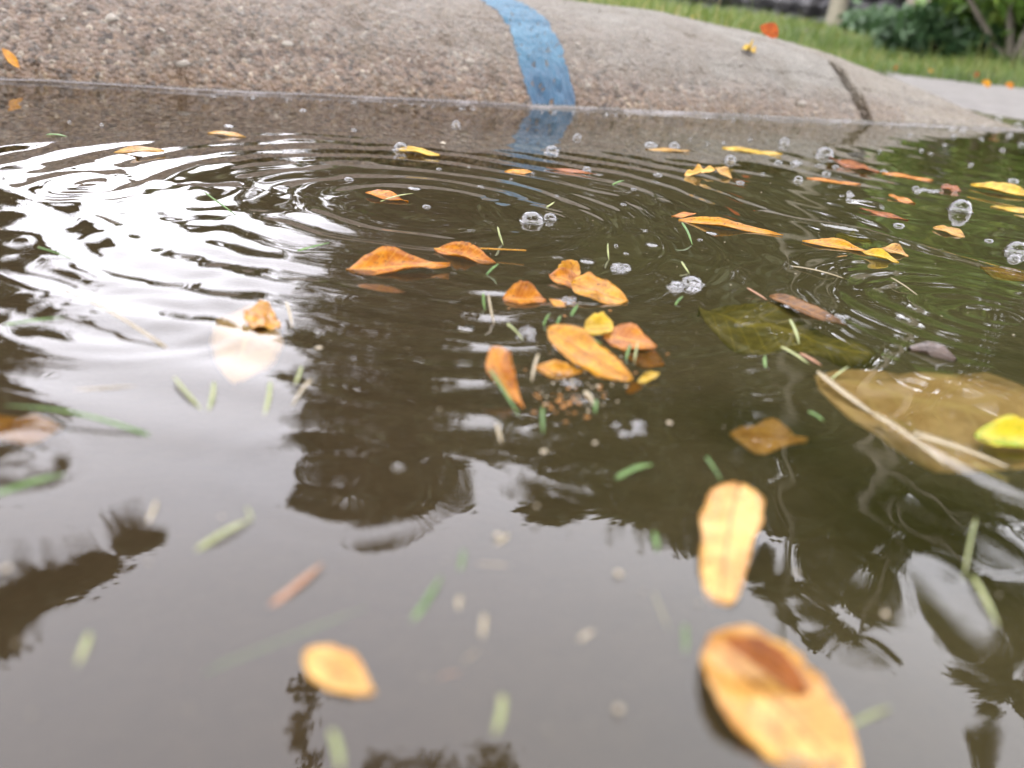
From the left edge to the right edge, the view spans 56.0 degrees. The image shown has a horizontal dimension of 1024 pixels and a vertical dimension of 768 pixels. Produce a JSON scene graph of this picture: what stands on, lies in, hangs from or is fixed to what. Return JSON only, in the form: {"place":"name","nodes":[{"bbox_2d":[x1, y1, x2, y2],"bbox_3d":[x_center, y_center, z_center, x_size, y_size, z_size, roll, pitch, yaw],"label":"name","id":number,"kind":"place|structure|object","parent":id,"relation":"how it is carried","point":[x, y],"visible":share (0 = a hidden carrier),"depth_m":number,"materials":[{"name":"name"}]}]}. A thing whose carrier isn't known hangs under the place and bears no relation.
{"place":"outdoors","nodes":[
{"label":"outdoors","id":0,"kind":"place"},
{"bbox_2d":[0,157,1023,767],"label":"water","id":1,"kind":"structure","parent":0,"point":[860,529],"depth_m":0.33,"materials":[{"name":"liquid"}]},
{"bbox_2d":[0,0,1023,177],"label":"curb","id":2,"kind":"structure","parent":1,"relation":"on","point":[556,52],"depth_m":0.94,"materials":[{"name":"concrete"}]},
{"bbox_2d":[2,48,19,67],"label":"fallen leaf","id":3,"kind":"object","parent":2,"relation":"on","point":[10,58],"visible":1,"depth_m":0.79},
{"bbox_2d":[742,40,755,52],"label":"fallen leaf","id":4,"kind":"object","parent":2,"relation":"on","point":[749,48],"visible":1,"depth_m":1.13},
{"bbox_2d":[760,22,778,38],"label":"fallen leaf","id":5,"kind":"object","parent":2,"relation":"on","point":[770,30],"visible":1,"depth_m":1.07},
{"bbox_2d":[0,77,1023,271],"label":"water","id":6,"kind":"structure","parent":0,"point":[970,143],"depth_m":0.96,"materials":[{"name":"liquid"}]},
{"bbox_2d":[0,414,62,445],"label":"fallen leaf","id":7,"kind":"object","parent":6,"relation":"on","point":[31,429],"visible":1,"depth_m":0.25,"materials":[{"name":"plant"}]},
{"bbox_2d":[0,473,64,494],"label":"grass clipping","id":8,"kind":"object","parent":6,"relation":"on","point":[19,485],"depth_m":0.22},
{"bbox_2d":[2,317,64,325],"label":"grass clipping","id":9,"kind":"object","parent":6,"relation":"on","point":[24,321],"depth_m":0.31},
{"bbox_2d":[5,405,150,436],"bbox_3d":[-0.111,0.009,0.246,0.040,0.003,0.006,6,23,0],"label":"grass clipping","id":10,"kind":"object","parent":6,"relation":"on","point":[107,421],"depth_m":0.25},
{"bbox_2d":[76,633,90,667],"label":"grass clipping","id":11,"kind":"object","parent":6,"relation":"on","point":[85,644],"depth_m":0.17},
{"bbox_2d":[44,281,167,349],"bbox_3d":[-0.132,-0.023,0.313,0.063,0.007,0.002,19,26,28],"label":"grass clipping","id":12,"kind":"object","parent":6,"relation":"on","point":[134,326],"depth_m":0.31,"materials":[{"name":"plant"}]},
{"bbox_2d":[73,386,138,391],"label":"grass clipping","id":13,"kind":"object","parent":6,"relation":"on","point":[84,389],"depth_m":0.27,"materials":[{"name":"plant"}]},
{"bbox_2d":[114,145,164,152],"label":"fallen leaf","id":14,"kind":"object","parent":6,"relation":"on","point":[131,149],"visible":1,"depth_m":0.57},
{"bbox_2d":[146,501,156,524],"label":"grass clipping","id":15,"kind":"object","parent":6,"relation":"on","point":[153,509],"depth_m":0.21,"materials":[{"name":"plant"}]},
{"bbox_2d":[174,376,203,411],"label":"grass clipping","id":16,"kind":"object","parent":6,"relation":"on","point":[182,387],"depth_m":0.27},
{"bbox_2d":[207,382,215,412],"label":"grass clipping","id":17,"kind":"object","parent":6,"relation":"on","point":[212,395],"depth_m":0.27},
{"bbox_2d":[194,518,251,552],"bbox_3d":[-0.062,0.032,0.206,0.008,0.002,0.014,6,23,0],"label":"grass clipping","id":18,"kind":"object","parent":6,"relation":"on","point":[215,537],"depth_m":0.20},
{"bbox_2d":[208,131,245,137],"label":"fallen leaf","id":19,"kind":"object","parent":6,"relation":"on","point":[232,134],"visible":1,"depth_m":0.65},
{"bbox_2d":[210,303,282,386],"bbox_3d":[-0.086,-0.014,0.313,0.023,0.003,0.070,-2,24,-19],"label":"fallen leaf","id":20,"kind":"object","parent":6,"relation":"on","point":[242,350],"visible":1,"depth_m":0.31,"materials":[{"name":"plant"}]},
{"bbox_2d":[244,300,280,329],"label":"fallen leaf","id":21,"kind":"object","parent":6,"relation":"on","point":[260,313],"visible":1,"depth_m":0.33,"materials":[{"name":"plant"}]},
{"bbox_2d":[263,381,271,417],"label":"grass clipping","id":22,"kind":"object","parent":6,"relation":"on","point":[268,397],"depth_m":0.27},
{"bbox_2d":[203,606,367,676],"bbox_3d":[-0.041,0.047,0.178,0.034,0.001,0.002,-14,30,-39],"label":"grass clipping","id":23,"kind":"object","parent":6,"relation":"on","point":[263,648],"depth_m":0.18},
{"bbox_2d":[267,563,322,608],"bbox_3d":[-0.043,0.040,0.192,0.008,0.001,0.016,6,23,0],"label":"grass clipping","id":24,"kind":"object","parent":6,"relation":"on","point":[291,589],"depth_m":0.19},
{"bbox_2d":[291,379,311,407],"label":"grass clipping","id":25,"kind":"object","parent":6,"relation":"on","point":[307,383],"depth_m":0.28,"materials":[{"name":"plant"}]},
{"bbox_2d":[330,730,341,767],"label":"grass clipping","id":26,"kind":"object","parent":6,"relation":"on","point":[336,745],"depth_m":0.15},
{"bbox_2d":[303,645,374,695],"bbox_3d":[-0.030,0.050,0.169,0.014,0.003,0.011,6,23,0],"label":"fallen leaf","id":27,"kind":"object","parent":6,"relation":"on","point":[332,668],"visible":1,"depth_m":0.17,"materials":[{"name":"plant"}]},
{"bbox_2d":[366,189,407,202],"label":"fallen leaf","id":28,"kind":"object","parent":6,"relation":"on","point":[382,194],"visible":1,"depth_m":0.52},
{"bbox_2d":[346,246,449,275],"bbox_3d":[-0.046,-0.051,0.399,0.044,0.009,0.016,-3,24,-21],"label":"fallen leaf","id":29,"kind":"object","parent":6,"relation":"on","point":[385,259],"visible":1,"depth_m":0.40,"materials":[{"name":"plant"}]},
{"bbox_2d":[396,146,439,155],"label":"fallen leaf","id":30,"kind":"object","parent":6,"relation":"on","point":[414,149],"visible":1,"depth_m":0.66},
{"bbox_2d":[409,575,441,624],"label":"grass clipping","id":31,"kind":"object","parent":6,"relation":"on","point":[418,612],"depth_m":0.19},
{"bbox_2d":[439,672,462,679],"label":"grass clipping","id":32,"kind":"object","parent":6,"relation":"on","point":[446,675],"depth_m":0.17},
{"bbox_2d":[458,549,464,573],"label":"grass clipping","id":33,"kind":"object","parent":6,"relation":"on","point":[462,559],"depth_m":0.21},
{"bbox_2d":[434,241,525,264],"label":"fallen leaf","id":34,"kind":"object","parent":6,"relation":"on","point":[466,250],"visible":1,"depth_m":0.43,"materials":[{"name":"plant"}]},
{"bbox_2d":[480,614,485,641],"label":"grass clipping","id":35,"kind":"object","parent":6,"relation":"on","point":[483,626],"depth_m":0.19,"materials":[{"name":"plant"}]},
{"bbox_2d":[477,562,511,566],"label":"grass clipping","id":36,"kind":"object","parent":6,"relation":"on","point":[490,564],"depth_m":0.21,"materials":[{"name":"plant"}]},
{"bbox_2d":[493,695,505,738],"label":"grass clipping","id":37,"kind":"object","parent":6,"relation":"on","point":[501,710],"depth_m":0.16},
{"bbox_2d":[489,369,518,415],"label":"grass clipping","id":38,"kind":"object","parent":6,"relation":"on","point":[501,387],"depth_m":0.28},
{"bbox_2d":[486,346,523,407],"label":"fallen leaf","id":39,"kind":"object","parent":6,"relation":"on","point":[499,364],"visible":1,"depth_m":0.29,"materials":[{"name":"plant"}]},
{"bbox_2d":[1,138,1013,729],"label":"debris specks","id":40,"kind":"object","parent":6,"relation":"on","point":[617,708],"visible":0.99,"depth_m":0.26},
{"bbox_2d":[0,79,1023,129],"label":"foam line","id":41,"kind":"object","parent":6,"relation":"on","point":[472,102],"visible":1,"depth_m":0.94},
{"bbox_2d":[505,169,531,173],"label":"fallen leaf","id":42,"kind":"object","parent":6,"relation":"on","point":[520,171],"visible":1,"depth_m":0.63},
{"bbox_2d":[503,280,545,303],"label":"fallen leaf","id":43,"kind":"object","parent":6,"relation":"on","point":[523,292],"visible":1,"depth_m":0.38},
{"bbox_2d":[516,325,536,338],"bbox_3d":[0.005,-0.019,0.343,0.008,0.002,0.017,6,23,0],"label":"bubble cluster","id":44,"kind":"object","parent":6,"relation":"on","point":[529,328],"visible":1,"depth_m":0.34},
{"bbox_2d":[531,354,538,383],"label":"grass clipping","id":45,"kind":"object","parent":6,"relation":"on","point":[534,365],"depth_m":0.31,"materials":[{"name":"plant"}]},
{"bbox_2d":[516,211,559,223],"bbox_3d":[0.015,-0.088,0.507,0.025,0.006,0.018,-3,24,-21],"label":"bubble cluster","id":46,"kind":"object","parent":6,"relation":"on","point":[525,214],"visible":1,"depth_m":0.51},
{"bbox_2d":[541,407,543,434],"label":"grass clipping","id":47,"kind":"object","parent":6,"relation":"on","point":[542,417],"depth_m":0.27},
{"bbox_2d":[549,299,565,307],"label":"fallen leaf","id":48,"kind":"object","parent":6,"relation":"on","point":[556,303],"visible":1,"depth_m":0.38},
{"bbox_2d":[536,359,585,377],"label":"fallen leaf","id":49,"kind":"object","parent":6,"relation":"on","point":[554,367],"visible":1,"depth_m":0.31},
{"bbox_2d":[549,267,577,287],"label":"fallen leaf","id":50,"kind":"object","parent":6,"relation":"on","point":[564,276],"visible":1,"depth_m":0.41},
{"bbox_2d":[558,260,580,275],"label":"fallen leaf","id":51,"kind":"object","parent":6,"relation":"on","point":[573,266],"visible":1,"depth_m":0.41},
{"bbox_2d":[546,167,594,173],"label":"fallen leaf","id":52,"kind":"object","parent":6,"relation":"on","point":[567,170],"visible":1,"depth_m":0.65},
{"bbox_2d":[578,631,593,642],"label":"grass clipping","id":53,"kind":"object","parent":6,"relation":"on","point":[584,636],"depth_m":0.19},
{"bbox_2d":[508,302,669,422],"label":"leaf litter","id":54,"kind":"object","parent":6,"relation":"on","point":[563,405],"visible":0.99,"depth_m":0.29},
{"bbox_2d":[547,324,632,380],"bbox_3d":[0.025,-0.010,0.319,0.016,0.010,0.035,-10,28,-34],"label":"fallen leaf","id":55,"kind":"object","parent":6,"relation":"on","point":[579,346],"visible":1,"depth_m":0.32,"materials":[{"name":"plant"}]},
{"bbox_2d":[584,311,613,334],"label":"fallen leaf","id":56,"kind":"object","parent":6,"relation":"on","point":[600,323],"visible":1,"depth_m":0.35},
{"bbox_2d":[571,272,627,305],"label":"fallen leaf","id":57,"kind":"object","parent":6,"relation":"on","point":[594,287],"visible":1,"depth_m":0.39,"materials":[{"name":"plant"}]},
{"bbox_2d":[610,262,631,271],"bbox_3d":[0.050,-0.053,0.436,0.011,0.002,0.017,6,23,0],"label":"bubble cluster","id":58,"kind":"object","parent":6,"relation":"on","point":[622,267],"visible":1,"depth_m":0.44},
{"bbox_2d":[602,322,656,349],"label":"fallen leaf","id":59,"kind":"object","parent":6,"relation":"on","point":[623,336],"visible":1,"depth_m":0.34,"materials":[{"name":"plant"}]},
{"bbox_2d":[613,420,645,433],"bbox_3d":[0.034,0.012,0.277,0.011,0.001,0.013,6,23,0],"label":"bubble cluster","id":60,"kind":"object","parent":6,"relation":"on","point":[633,424],"visible":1,"depth_m":0.28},
{"bbox_2d":[614,464,652,480],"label":"grass clipping","id":61,"kind":"object","parent":6,"relation":"on","point":[628,471],"depth_m":0.25},
{"bbox_2d":[626,383,644,393],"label":"fallen leaf","id":62,"kind":"object","parent":6,"relation":"on","point":[633,388],"visible":1,"depth_m":0.31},
{"bbox_2d":[620,349,664,368],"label":"fallen leaf","id":63,"kind":"object","parent":6,"relation":"on","point":[648,358],"visible":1,"depth_m":0.34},
{"bbox_2d":[637,371,658,382],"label":"fallen leaf","id":64,"kind":"object","parent":6,"relation":"on","point":[646,376],"visible":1,"depth_m":0.31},
{"bbox_2d":[652,532,658,553],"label":"grass clipping","id":65,"kind":"object","parent":6,"relation":"on","point":[655,540],"depth_m":0.22},
{"bbox_2d":[653,592,669,630],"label":"grass clipping","id":66,"kind":"object","parent":6,"relation":"on","point":[660,607],"depth_m":0.20},
{"bbox_2d":[646,148,689,151],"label":"fallen leaf","id":67,"kind":"object","parent":6,"relation":"on","point":[663,149],"visible":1,"depth_m":0.78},
{"bbox_2d":[683,624,686,656],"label":"grass clipping","id":68,"kind":"object","parent":6,"relation":"on","point":[685,636],"depth_m":0.19},
{"bbox_2d":[674,212,695,217],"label":"fallen leaf","id":69,"kind":"object","parent":6,"relation":"on","point":[682,214],"visible":1,"depth_m":0.55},
{"bbox_2d":[666,275,705,291],"bbox_3d":[0.076,-0.044,0.418,0.022,0.005,0.016,-3,24,-21],"label":"bubble cluster","id":70,"kind":"object","parent":6,"relation":"on","point":[699,281],"visible":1,"depth_m":0.42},
{"bbox_2d":[685,164,714,175],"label":"fallen leaf","id":71,"kind":"object","parent":6,"relation":"on","point":[698,169],"visible":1,"depth_m":0.69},
{"bbox_2d":[705,456,721,481],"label":"grass clipping","id":72,"kind":"object","parent":6,"relation":"on","point":[711,464],"depth_m":0.26},
{"bbox_2d":[715,166,731,178],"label":"fallen leaf","id":73,"kind":"object","parent":6,"relation":"on","point":[724,171],"visible":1,"depth_m":0.69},
{"bbox_2d":[678,216,782,235],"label":"fallen leaf","id":74,"kind":"object","parent":6,"relation":"on","point":[716,221],"visible":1,"depth_m":0.54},
{"bbox_2d":[699,482,764,605],"bbox_3d":[0.049,0.035,0.218,0.015,0.009,0.043,11,23,12],"label":"fallen leaf","id":75,"kind":"object","parent":6,"relation":"on","point":[731,518],"visible":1,"depth_m":0.22,"materials":[{"name":"plant"}]},
{"bbox_2d":[722,146,781,154],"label":"fallen leaf","id":76,"kind":"object","parent":6,"relation":"on","point":[738,148],"visible":1,"depth_m":0.82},
{"bbox_2d":[729,418,807,454],"bbox_3d":[0.075,0.016,0.287,0.024,0.003,0.018,-12,29,-37],"label":"fallen leaf","id":77,"kind":"object","parent":6,"relation":"on","point":[766,436],"visible":1,"depth_m":0.29,"materials":[{"name":"plant"}]},
{"bbox_2d":[701,625,859,767],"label":"fallen leaf","id":78,"kind":"object","parent":6,"relation":"on","point":[769,717],"visible":1,"depth_m":0.17,"materials":[{"name":"plant"}]},
{"bbox_2d":[722,636,809,696],"bbox_3d":[0.047,0.051,0.176,0.015,0.006,0.012,6,23,0],"label":"fallen leaf","id":79,"kind":"object","parent":78,"relation":"on","point":[773,661],"visible":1,"depth_m":0.18,"materials":[{"name":"plant"}]},
{"bbox_2d":[697,301,875,368],"bbox_3d":[0.105,-0.021,0.386,0.053,0.008,0.071,-4,25,-23],"label":"fallen leaf","id":80,"kind":"object","parent":6,"relation":"on","point":[740,329],"visible":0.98,"depth_m":0.38,"materials":[{"name":"plant"}]},
{"bbox_2d":[789,319,799,344],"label":"grass clipping","id":81,"kind":"object","parent":6,"relation":"on","point":[794,328],"depth_m":0.37},
{"bbox_2d":[781,346,810,365],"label":"grass clipping","id":82,"kind":"object","parent":6,"relation":"on","point":[794,353],"depth_m":0.35},
{"bbox_2d":[769,293,849,328],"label":"fallen leaf","id":83,"kind":"object","parent":6,"relation":"on","point":[808,309],"visible":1,"depth_m":0.40,"materials":[{"name":"plant"}]},
{"bbox_2d":[792,266,849,280],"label":"grass clipping","id":84,"kind":"object","parent":6,"relation":"on","point":[819,271],"depth_m":0.46,"materials":[{"name":"plant"}]},
{"bbox_2d":[812,146,836,157],"bbox_3d":[0.277,-0.206,0.851,0.022,0.008,0.022,22,27,33],"label":"water bubble","id":85,"kind":"object","parent":6,"relation":"on","point":[827,148],"visible":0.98,"depth_m":0.85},
{"bbox_2d":[806,177,860,184],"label":"fallen leaf","id":86,"kind":"object","parent":6,"relation":"on","point":[833,181],"visible":1,"depth_m":0.72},
{"bbox_2d":[802,238,865,250],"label":"fallen leaf","id":87,"kind":"object","parent":6,"relation":"on","point":[839,243],"visible":1,"depth_m":0.52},
{"bbox_2d":[835,230,871,248],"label":"fallen leaf","id":88,"kind":"object","parent":6,"relation":"on","point":[852,238],"visible":0.9,"depth_m":0.55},
{"bbox_2d":[828,156,879,172],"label":"fallen leaf","id":89,"kind":"object","parent":6,"relation":"on","point":[850,163],"visible":1,"depth_m":0.80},
{"bbox_2d":[850,707,889,727],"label":"grass clipping","id":90,"kind":"object","parent":6,"relation":"on","point":[864,718],"depth_m":0.17},
{"bbox_2d":[861,248,898,262],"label":"fallen leaf","id":91,"kind":"object","parent":6,"relation":"on","point":[879,253],"visible":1,"depth_m":0.50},
{"bbox_2d":[860,208,907,220],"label":"fallen leaf","id":92,"kind":"object","parent":6,"relation":"on","point":[884,214],"visible":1,"depth_m":0.62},
{"bbox_2d":[881,243,908,256],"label":"fallen leaf","id":93,"kind":"object","parent":6,"relation":"on","point":[894,248],"visible":1,"depth_m":0.52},
{"bbox_2d":[889,194,914,203],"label":"fallen leaf","id":94,"kind":"object","parent":6,"relation":"on","point":[903,199],"visible":1,"depth_m":0.67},
{"bbox_2d":[882,172,932,180],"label":"fallen leaf","id":95,"kind":"object","parent":6,"relation":"on","point":[896,174],"visible":1,"depth_m":0.78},
{"bbox_2d":[813,369,1023,472],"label":"fallen leaf","id":96,"kind":"object","parent":6,"relation":"on","point":[958,413],"visible":1,"depth_m":0.32,"materials":[{"name":"plant"}]},
{"bbox_2d":[816,371,874,414],"bbox_3d":[0.109,0.003,0.315,0.003,0.004,0.030,-5,25,-24],"label":"grass clipping","id":97,"kind":"object","parent":96,"relation":"on","point":[840,389],"depth_m":0.32,"materials":[{"name":"plant"}]},
{"bbox_2d":[873,412,948,468],"bbox_3d":[0.118,0.016,0.286,0.003,0.004,0.032,-4,25,-23],"label":"grass clipping","id":98,"kind":"object","parent":96,"relation":"on","point":[882,418],"depth_m":0.29,"materials":[{"name":"plant"}]},
{"bbox_2d":[913,430,1014,470],"bbox_3d":[0.134,0.019,0.285,0.029,0.002,0.004,20,26,30],"label":"grass clipping","id":99,"kind":"object","parent":96,"relation":"on","point":[921,435],"depth_m":0.29,"materials":[{"name":"plant"}]},
{"bbox_2d":[974,414,1023,447],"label":"fallen leaf","id":100,"kind":"object","parent":96,"relation":"on","point":[1006,430],"visible":1,"depth_m":0.30,"materials":[{"name":"plant"}]},
{"bbox_2d":[908,341,956,362],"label":"fallen leaf","id":101,"kind":"object","parent":6,"relation":"on","point":[936,351],"visible":1,"depth_m":0.36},
{"bbox_2d":[933,225,964,236],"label":"fallen leaf","id":102,"kind":"object","parent":6,"relation":"on","point":[957,232],"visible":1,"depth_m":0.59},
{"bbox_2d":[941,184,960,192],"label":"fallen leaf","id":103,"kind":"object","parent":6,"relation":"on","point":[954,188],"visible":1,"depth_m":0.74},
{"bbox_2d":[944,199,975,213],"bbox_3d":[0.308,-0.123,0.660,0.021,0.008,0.021,21,27,31],"label":"water bubble","id":104,"kind":"object","parent":6,"relation":"on","point":[967,202],"visible":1,"depth_m":0.66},
{"bbox_2d":[963,518,976,581],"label":"grass clipping","id":105,"kind":"object","parent":6,"relation":"on","point":[970,542],"depth_m":0.23},
{"bbox_2d":[971,575,999,629],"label":"grass clipping","id":106,"kind":"object","parent":6,"relation":"on","point":[983,594],"depth_m":0.21},
{"bbox_2d":[970,182,1023,196],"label":"fallen leaf","id":107,"kind":"object","parent":6,"relation":"on","point":[1009,188],"visible":1,"depth_m":0.75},
{"bbox_2d":[980,266,1023,280],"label":"fallen leaf","id":108,"kind":"object","parent":6,"relation":"on","point":[998,273],"visible":1,"depth_m":0.51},
{"bbox_2d":[991,206,1023,212],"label":"fallen leaf","id":109,"kind":"object","parent":6,"relation":"on","point":[1016,209],"visible":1,"depth_m":0.68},
{"bbox_2d":[1000,241,1023,250],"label":"water bubble","id":110,"kind":"object","parent":6,"relation":"on","point":[1014,242],"visible":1,"depth_m":0.56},
{"bbox_2d":[574,0,1023,88],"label":"lawn","id":111,"kind":"structure","parent":0,"point":[998,84],"depth_m":2.26,"materials":[{"name":"plant"}]},
{"bbox_2d":[663,0,982,26],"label":"garden wall","id":112,"kind":"structure","parent":111,"relation":"on","point":[817,9],"depth_m":4.08,"materials":[{"name":"stone"}]},
{"bbox_2d":[825,0,848,26],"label":"tree","id":113,"kind":"object","parent":111,"relation":"on","point":[836,8],"visible":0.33,"depth_m":3.44,"materials":[{"name":"beige plant"}]},
{"bbox_2d":[836,0,900,36],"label":"shrub","id":114,"kind":"object","parent":111,"relation":"on","point":[859,20],"visible":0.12,"depth_m":3.08,"materials":[{"name":"green plant"}]},
{"bbox_2d":[868,0,1015,63],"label":"shrub","id":115,"kind":"object","parent":111,"relation":"on","point":[921,26],"visible":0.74,"depth_m":2.41,"materials":[{"name":"green plant"}]},
{"bbox_2d":[913,0,1023,65],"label":"shrub","id":116,"kind":"object","parent":111,"relation":"on","point":[1008,15],"visible":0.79,"depth_m":2.36,"materials":[{"name":"green plant"}]},
{"bbox_2d":[878,71,1023,119],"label":"driveway apron","id":117,"kind":"object","parent":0,"point":[1005,101],"visible":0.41,"depth_m":1.66,"materials":[{"name":"concrete"}]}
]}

